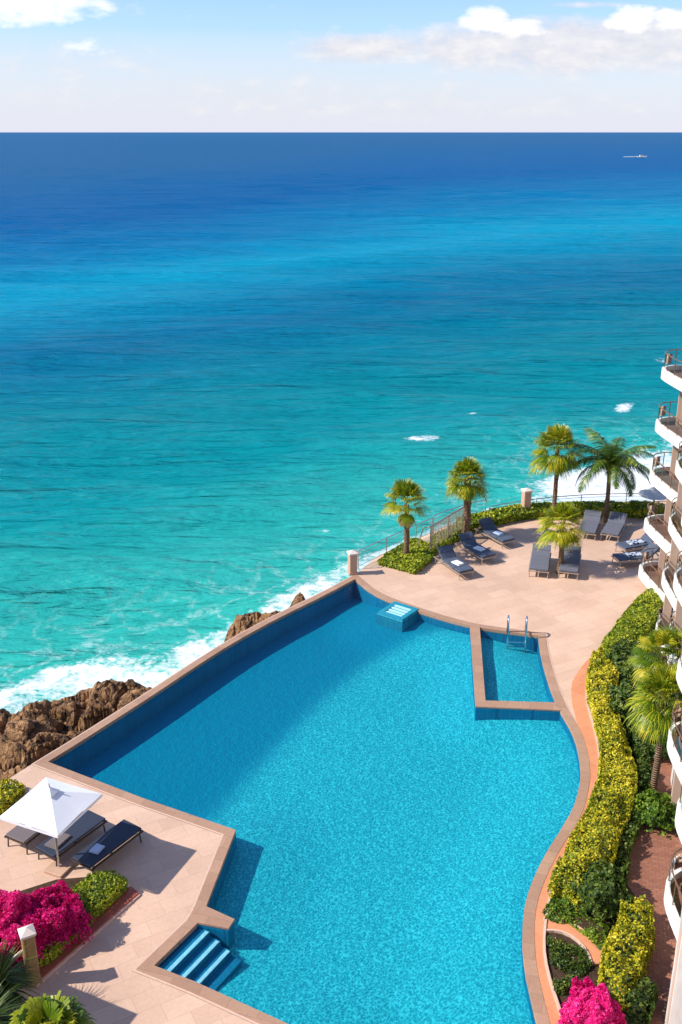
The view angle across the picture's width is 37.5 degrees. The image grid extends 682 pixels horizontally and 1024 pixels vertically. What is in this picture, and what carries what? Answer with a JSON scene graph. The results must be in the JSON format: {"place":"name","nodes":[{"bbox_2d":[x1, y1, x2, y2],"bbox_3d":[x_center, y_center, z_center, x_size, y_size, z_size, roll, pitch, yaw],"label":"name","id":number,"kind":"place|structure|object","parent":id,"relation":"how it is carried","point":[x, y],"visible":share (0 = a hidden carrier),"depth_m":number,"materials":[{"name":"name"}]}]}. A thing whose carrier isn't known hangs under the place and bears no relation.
{"place":"outdoors","nodes":[
{"label":"outdoors","id":0,"kind":"place"},
{"bbox_2d":[0,501,673,1023],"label":"terrace paving","id":1,"kind":"structure","parent":0,"point":[162,865],"depth_m":34.63,"materials":[{"name":"tile"}]},
{"bbox_2d":[0,778,25,815],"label":"hedge","id":2,"kind":"object","parent":1,"relation":"on","point":[11,794],"visible":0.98,"depth_m":35.22,"materials":[{"name":"yellow plant"}]},
{"bbox_2d":[0,975,29,1023],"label":"spiky plant","id":3,"kind":"object","parent":1,"relation":"on","point":[5,1018],"visible":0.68,"depth_m":24.40,"materials":[{"name":"green plant"}]},
{"bbox_2d":[0,938,44,1012],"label":"spiky plant","id":4,"kind":"object","parent":1,"relation":"on","point":[13,979],"visible":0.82,"depth_m":26.21,"materials":[{"name":"green plant"}]},
{"bbox_2d":[4,823,42,854],"bbox_3d":[-10.075,10.492,33.697,0.930,0.533,2.300,11,23,26],"label":"sun lounger","id":5,"kind":"object","parent":1,"relation":"on","point":[22,835],"visible":0.4,"depth_m":32.83,"materials":[{"name":"grey fabric"}]},
{"bbox_2d":[17,924,41,987],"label":"stone pillar","id":6,"kind":"structure","parent":1,"relation":"on","point":[27,934],"depth_m":27.27,"materials":[{"name":"beige stone"}]},
{"bbox_2d":[6,877,84,974],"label":"planter soil","id":7,"kind":"structure","parent":1,"relation":"on","point":[71,882],"depth_m":31.38,"materials":[{"name":"brown soil"}]},
{"bbox_2d":[0,889,51,967],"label":"bougainvillea","id":8,"kind":"object","parent":7,"relation":"on","point":[13,918],"visible":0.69,"depth_m":28.27,"materials":[{"name":"pink plant"}]},
{"bbox_2d":[21,880,94,951],"bbox_3d":[-8.392,11.717,29.172,2.157,1.516,2.123,-14,25,-32],"label":"bougainvillea","id":9,"kind":"object","parent":7,"relation":"on","point":[61,910],"visible":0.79,"depth_m":28.89,"materials":[{"name":"pink plant"}]},
{"bbox_2d":[38,869,128,968],"bbox_3d":[-7.957,11.926,29.773,1.421,0.724,3.968,10,23,25],"label":"hedge","id":10,"kind":"object","parent":7,"relation":"on","point":[99,891],"visible":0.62,"depth_m":30.38,"materials":[{"name":"green plant"}]},
{"bbox_2d":[0,777,101,877],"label":"parasol","id":11,"kind":"object","parent":1,"relation":"on","point":[53,808],"visible":0.99,"depth_m":30.84,"materials":[{"name":"white fabric"}]},
{"bbox_2d":[9,990,96,1023],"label":"fan palm","id":12,"kind":"object","parent":1,"relation":"on","point":[51,1009],"visible":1,"depth_m":22.85,"materials":[{"name":"green plant"}]},
{"bbox_2d":[35,810,107,866],"bbox_3d":[-8.835,10.742,33.038,0.930,0.533,2.300,13,24,31],"label":"sun lounger","id":13,"kind":"object","parent":1,"relation":"on","point":[86,822],"visible":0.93,"depth_m":32.95,"materials":[{"name":"grey fabric"}]},
{"bbox_2d":[44,833,70,849],"bbox_3d":[-9.159,10.615,32.506,0.521,0.069,0.764,10,23,25],"label":"towel","id":14,"kind":"object","parent":13,"relation":"on","point":[63,838],"visible":0.65,"depth_m":32.39,"materials":[{"name":"beige fabric"}]},
{"bbox_2d":[39,886,138,977],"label":"planter kerb","id":15,"kind":"structure","parent":1,"relation":"on","point":[123,900],"depth_m":29.72,"materials":[{"name":"brown stone"}]},
{"bbox_2d":[36,894,139,986],"bbox_3d":[-7.289,12.406,29.297,0.060,0.060,4.149,12,24,29],"label":"kerb line","id":16,"kind":"object","parent":15,"relation":"attached to","point":[44,978],"visible":0.86,"depth_m":29.20,"materials":[{"name":"beige stone"}]},
{"bbox_2d":[71,819,143,871],"bbox_3d":[-7.545,10.915,32.578,0.930,0.533,2.300,13,25,32],"label":"sun lounger","id":17,"kind":"object","parent":1,"relation":"on","point":[117,835],"visible":0.98,"depth_m":32.42,"materials":[{"name":"blue fabric"}]},
{"bbox_2d":[89,843,104,854],"bbox_3d":[-7.799,10.758,32.126,0.342,0.069,0.423,8,22,21],"label":"towel","id":18,"kind":"object","parent":17,"relation":"on","point":[97,848],"visible":1,"depth_m":32.08,"materials":[{"name":"fabric"}]},
{"bbox_2d":[32,575,589,1023],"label":"swimming pool","id":19,"kind":"structure","parent":1,"relation":"in","point":[386,813],"depth_m":36.77,"materials":[{"name":"liquid"}]},
{"bbox_2d":[376,601,418,631],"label":"pool platform","id":20,"kind":"structure","parent":19,"relation":"on","point":[397,616],"depth_m":48.99,"materials":[{"name":"tile"}]},
{"bbox_2d":[506,615,527,652],"bbox_3d":[8.196,5.712,46.910,0.930,1.920,0.687,2,21,6],"label":"pool ladder","id":21,"kind":"object","parent":19,"relation":"attached to","point":[525,631],"visible":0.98,"depth_m":46.68,"materials":[{"name":"metal"}]},
{"bbox_2d":[347,550,358,575],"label":"stone pillar","id":22,"kind":"structure","parent":1,"relation":"on","point":[352,562],"depth_m":53.09,"materials":[{"name":"stone"}]},
{"bbox_2d":[358,518,432,568],"bbox_3d":[3.099,1.686,56.200,0.107,1.076,6.636,18,27,39],"label":"railing","id":23,"kind":"object","parent":1,"relation":"on","point":[391,539],"visible":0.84,"depth_m":55.56,"materials":[{"name":"metal"}]},
{"bbox_2d":[380,478,431,554],"bbox_3d":[3.537,0.459,54.314,2.419,4.705,2.846,-19,28,-40],"label":"fan palm","id":24,"kind":"object","parent":1,"relation":"on","point":[406,520],"visible":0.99,"depth_m":53.67,"materials":[{"name":"green plant"}]},
{"bbox_2d":[377,537,435,573],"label":"hedge","id":25,"kind":"object","parent":1,"relation":"on","point":[416,559],"visible":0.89,"depth_m":54.59,"materials":[{"name":"green plant"}]},
{"bbox_2d":[417,506,463,551],"bbox_3d":[5.719,0.928,57.213,0.979,1.792,4.036,14,25,32],"label":"slatted screen","id":26,"kind":"object","parent":1,"relation":"on","point":[448,518],"visible":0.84,"depth_m":56.55,"materials":[{"name":"metal"}]},
{"bbox_2d":[430,522,461,555],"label":"hedge","id":27,"kind":"object","parent":1,"relation":"on","point":[455,538],"visible":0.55,"depth_m":57.14,"materials":[{"name":"green plant"}]},
{"bbox_2d":[434,545,474,579],"bbox_3d":[6.044,2.636,53.727,0.970,1.056,2.600,-10,23,-24],"label":"sun lounger","id":28,"kind":"object","parent":1,"relation":"on","point":[447,554],"visible":0.98,"depth_m":53.91,"materials":[{"name":"fabric"}]},
{"bbox_2d":[451,560,463,565],"bbox_3d":[6.200,2.698,53.405,0.434,0.069,0.604,-15,25,-35],"label":"towel","id":29,"kind":"object","parent":28,"relation":"on","point":[457,562],"visible":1,"depth_m":53.35,"materials":[{"name":"white fabric"}]},
{"bbox_2d":[433,500,485,530],"bbox_3d":[7.029,0.236,59.891,4.356,1.176,0.238,-15,26,-35],"label":"railing","id":30,"kind":"object","parent":1,"relation":"on","point":[454,511],"visible":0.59,"depth_m":59.47,"materials":[{"name":"metal"}]},
{"bbox_2d":[444,456,490,532],"bbox_3d":[7.212,-0.788,57.277,2.870,4.942,2.819,0,21,0],"label":"fan palm","id":31,"kind":"object","parent":1,"relation":"on","point":[468,491],"visible":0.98,"depth_m":56.39,"materials":[{"name":"green plant"}]},
{"bbox_2d":[454,531,496,564],"bbox_3d":[7.432,1.946,55.549,0.970,1.056,2.600,-11,23,-27],"label":"sun lounger","id":32,"kind":"object","parent":1,"relation":"on","point":[468,541],"visible":0.99,"depth_m":55.74,"materials":[{"name":"fabric"}]},
{"bbox_2d":[473,546,485,550],"bbox_3d":[7.609,2.003,55.241,0.437,0.069,0.612,-17,27,-38],"label":"towel","id":33,"kind":"object","parent":32,"relation":"on","point":[478,548],"visible":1,"depth_m":55.15,"materials":[{"name":"white fabric"}]},
{"bbox_2d":[474,517,515,545],"bbox_3d":[8.829,1.155,57.641,0.970,1.056,2.600,-12,24,-28],"label":"sun lounger","id":34,"kind":"object","parent":1,"relation":"on","point":[487,525],"visible":0.98,"depth_m":57.80,"materials":[{"name":"fabric"}]},
{"bbox_2d":[493,531,503,534],"bbox_3d":[8.991,1.195,57.378,0.418,0.069,0.514,-17,27,-38],"label":"towel","id":35,"kind":"object","parent":34,"relation":"on","point":[498,532],"visible":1,"depth_m":57.35,"materials":[{"name":"white fabric"}]},
{"bbox_2d":[528,543,550,578],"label":"sun lounger","id":36,"kind":"object","parent":1,"relation":"on","point":[540,559],"visible":0.98,"depth_m":53.91,"materials":[{"name":"fabric"}]},
{"bbox_2d":[458,499,646,532],"bbox_3d":[12.972,0.018,60.981,12.837,1.025,2.894,-4,21,-11],"label":"hedge","id":37,"kind":"object","parent":1,"relation":"on","point":[507,514],"visible":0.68,"depth_m":60.97,"materials":[{"name":"green plant"}]},
{"bbox_2d":[527,423,586,516],"bbox_3d":[12.902,-2.327,59.806,3.728,6.030,3.684,0,21,0],"label":"fan palm","id":38,"kind":"object","parent":1,"relation":"on","point":[558,464],"visible":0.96,"depth_m":58.83,"materials":[{"name":"green plant"}]},
{"bbox_2d":[522,658,597,1023],"label":"terracotta path","id":39,"kind":"structure","parent":1,"relation":"on","point":[580,709],"depth_m":34.90,"materials":[{"name":"tile"}]},
{"bbox_2d":[533,501,590,573],"bbox_3d":[11.598,1.327,52.959,2.938,4.040,2.955,0,21,0],"label":"fan palm","id":40,"kind":"object","parent":1,"relation":"on","point":[562,537],"visible":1,"depth_m":52.25,"materials":[{"name":"green plant"}]},
{"bbox_2d":[489,493,637,509],"bbox_3d":[14.231,-0.490,62.236,10.982,0.876,0.823,-4,21,-11],"label":"railing","id":41,"kind":"object","parent":1,"relation":"on","point":[581,497],"visible":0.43,"depth_m":62.46,"materials":[{"name":"metal"}]},
{"bbox_2d":[558,545,581,579],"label":"sun lounger","id":42,"kind":"object","parent":1,"relation":"on","point":[571,561],"visible":0.74,"depth_m":53.64,"materials":[{"name":"fabric"}]},
{"bbox_2d":[543,689,598,1023],"label":"garden kerb","id":43,"kind":"structure","parent":1,"relation":"on","point":[545,958],"depth_m":28.90,"materials":[{"name":"beige stone"}]},
{"bbox_2d":[579,510,601,540],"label":"sun lounger","id":44,"kind":"object","parent":1,"relation":"on","point":[592,519],"visible":0.81,"depth_m":59.15,"materials":[{"name":"fabric"}]},
{"bbox_2d":[565,427,656,523],"bbox_3d":[15.888,-1.890,59.395,5.360,5.504,5.295,0,21,0],"label":"coconut palm","id":45,"kind":"object","parent":1,"relation":"on","point":[610,460],"visible":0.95,"depth_m":58.48,"materials":[{"name":"green plant"}]},
{"bbox_2d":[600,511,627,541],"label":"sun lounger","id":46,"kind":"object","parent":1,"relation":"on","point":[615,524],"visible":0.99,"depth_m":58.69,"materials":[{"name":"fabric"}]},
{"bbox_2d":[611,542,659,568],"bbox_3d":[16.094,2.329,54.538,2.600,1.056,0.970,-4,21,-11],"label":"sun lounger","id":47,"kind":"object","parent":1,"relation":"on","point":[621,557],"visible":0.75,"depth_m":54.30,"materials":[{"name":"fabric"}]},
{"bbox_2d":[625,552,641,556],"bbox_3d":[15.906,2.287,54.491,0.913,0.069,0.524,-4,21,-11],"label":"towel","id":48,"kind":"object","parent":47,"relation":"on","point":[632,554],"visible":0.81,"depth_m":54.36,"materials":[{"name":"white fabric"}]},
{"bbox_2d":[614,532,657,551],"bbox_3d":[16.677,1.687,56.233,2.600,1.056,0.970,-9,22,-22],"label":"sun lounger","id":49,"kind":"object","parent":1,"relation":"on","point":[627,546],"visible":0.67,"depth_m":55.88,"materials":[{"name":"fabric"}]},
{"bbox_2d":[625,539,646,544],"bbox_3d":[16.499,1.660,56.149,1.118,0.069,0.586,-9,22,-22],"label":"towel","id":50,"kind":"object","parent":49,"relation":"on","point":[635,541],"visible":1,"depth_m":56.09,"materials":[{"name":"white fabric"}]},
{"bbox_2d":[627,500,664,518],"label":"shrub","id":51,"kind":"object","parent":1,"relation":"on","point":[661,510],"visible":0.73,"depth_m":60.93,"materials":[{"name":"green plant"}]},
{"bbox_2d":[638,487,665,502],"bbox_3d":[19.395,-0.850,62.212,2.000,1.564,2.000,0,21,0],"label":"beach parasol","id":52,"kind":"object","parent":1,"relation":"on","point":[653,493],"visible":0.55,"depth_m":61.63,"materials":[{"name":"white fabric"}]},
{"bbox_2d":[638,349,681,1023],"label":"hotel building","id":53,"kind":"structure","parent":1,"relation":"on","point":[662,577],"depth_m":43.78,"materials":[{"name":"painted stucco"},{"name":"glass"},{"name":"metal"}]},
{"bbox_2d":[0,132,681,979],"bbox_3d":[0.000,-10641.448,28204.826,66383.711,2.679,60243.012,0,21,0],"label":"sea","id":54,"kind":"structure","parent":0,"point":[248,372],"depth_m":130.90,"materials":[{"name":"liquid"}]},
{"bbox_2d":[0,678,151,779],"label":"rock outcrop","id":55,"kind":"object","parent":54,"relation":"in","point":[32,732],"visible":0.38,"depth_m":48.38,"materials":[{"name":"brown stone"}]},
{"bbox_2d":[218,592,305,645],"bbox_3d":[-3.788,7.195,55.834,8.268,5.959,13.655,15,25,34],"label":"rock outcrop","id":56,"kind":"object","parent":54,"relation":"in","point":[242,623],"visible":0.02,"depth_m":53.30,"materials":[{"name":"brown stone"}]},
{"bbox_2d":[0,0,681,131],"label":"sky","id":57,"kind":"structure","parent":0,"point":[66,65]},
{"bbox_2d":[521,488,532,511],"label":"stone pillar","id":58,"kind":"structure","parent":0,"point":[526,497],"depth_m":60.80,"materials":[{"name":"stone"}]},
{"bbox_2d":[546,920,600,964],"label":"garden path","id":59,"kind":"structure","parent":0,"point":[593,950],"depth_m":29.27,"materials":[{"name":"ceramic"}]},
{"bbox_2d":[545,634,660,1022],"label":"garden soil","id":60,"kind":"structure","parent":0,"point":[591,974],"depth_m":28.38,"materials":[{"name":"brown soil"}]},
{"bbox_2d":[546,934,591,995],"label":"bed plants","id":61,"kind":"object","parent":60,"relation":"on","point":[563,985],"visible":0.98,"depth_m":28.33,"materials":[{"name":"green plant"}]},
{"bbox_2d":[543,918,602,964],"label":"path kerb","id":62,"kind":"structure","parent":60,"relation":"on","point":[575,939],"depth_m":29.34,"materials":[{"name":"beige stone"}]},
{"bbox_2d":[542,895,609,950],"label":"ground cover","id":63,"kind":"object","parent":60,"relation":"on","point":[560,909],"visible":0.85,"depth_m":29.82,"materials":[{"name":"plant"}]},
{"bbox_2d":[547,646,637,910],"bbox_3d":[9.799,8.845,37.167,2.468,1.256,16.373,6,22,17],"label":"hedge","id":64,"kind":"object","parent":60,"relation":"on","point":[597,832],"visible":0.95,"depth_m":34.45,"materials":[{"name":"yellow plant"}]},
{"bbox_2d":[558,976,626,1023],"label":"bougainvillea","id":65,"kind":"object","parent":60,"relation":"on","point":[588,1001],"visible":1,"depth_m":25.73,"materials":[{"name":"pink plant"}]},
{"bbox_2d":[562,858,634,928],"bbox_3d":[7.840,11.413,30.430,2.039,1.262,2.230,0,21,0],"label":"shrub","id":66,"kind":"object","parent":60,"relation":"on","point":[602,898],"visible":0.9,"depth_m":29.95,"materials":[{"name":"green plant"}]},
{"bbox_2d":[597,895,655,1013],"bbox_3d":[8.053,12.177,28.188,1.316,1.359,4.421,11,23,26],"label":"hedge","id":67,"kind":"object","parent":60,"relation":"on","point":[624,962],"visible":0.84,"depth_m":27.96,"materials":[{"name":"yellow plant"}]},
{"bbox_2d":[597,637,660,680],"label":"shrub","id":68,"kind":"object","parent":60,"relation":"on","point":[620,661],"visible":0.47,"depth_m":42.62,"materials":[{"name":"green plant"}]},
{"bbox_2d":[600,588,663,658],"bbox_3d":[13.757,5.244,46.999,1.678,1.043,8.593,13,24,30],"label":"hedge","id":69,"kind":"object","parent":60,"relation":"on","point":[637,619],"visible":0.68,"depth_m":46.84,"materials":[{"name":"green plant"}]},
{"bbox_2d":[606,673,657,723],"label":"shrub","id":70,"kind":"object","parent":60,"relation":"on","point":[620,695],"visible":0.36,"depth_m":39.76,"materials":[{"name":"green plant"}]},
{"bbox_2d":[614,674,651,877],"bbox_3d":[10.920,8.858,37.654,1.470,0.894,13.992,5,21,13],"label":"hedge","id":71,"kind":"object","parent":60,"relation":"on","point":[644,766],"visible":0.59,"depth_m":35.32,"materials":[{"name":"green plant"}]},
{"bbox_2d":[618,975,658,1023],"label":"hedge","id":72,"kind":"object","parent":60,"relation":"on","point":[639,1004],"visible":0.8,"depth_m":26.46,"materials":[{"name":"green plant"}]},
{"bbox_2d":[628,727,669,760],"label":"shrub","id":73,"kind":"object","parent":60,"relation":"on","point":[651,752],"visible":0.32,"depth_m":37.64,"materials":[{"name":"green plant"}]},
{"bbox_2d":[622,664,681,790],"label":"fan palm","id":74,"kind":"object","parent":60,"relation":"on","point":[652,719],"visible":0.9,"depth_m":34.03,"materials":[{"name":"green plant"}]},
{"bbox_2d":[631,787,676,839],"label":"shrub","id":75,"kind":"object","parent":60,"relation":"on","point":[656,812],"visible":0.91,"depth_m":33.75,"materials":[{"name":"green plant"}]},
{"bbox_2d":[626,624,681,708],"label":"fan palm","id":76,"kind":"object","parent":60,"relation":"on","point":[665,637],"visible":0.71,"depth_m":37.67,"materials":[{"name":"green plant"}]},
{"bbox_2d":[623,754,681,1023],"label":"brick walk","id":77,"kind":"structure","parent":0,"point":[651,853],"depth_m":31.47,"materials":[{"name":"red brick"}]}
]}

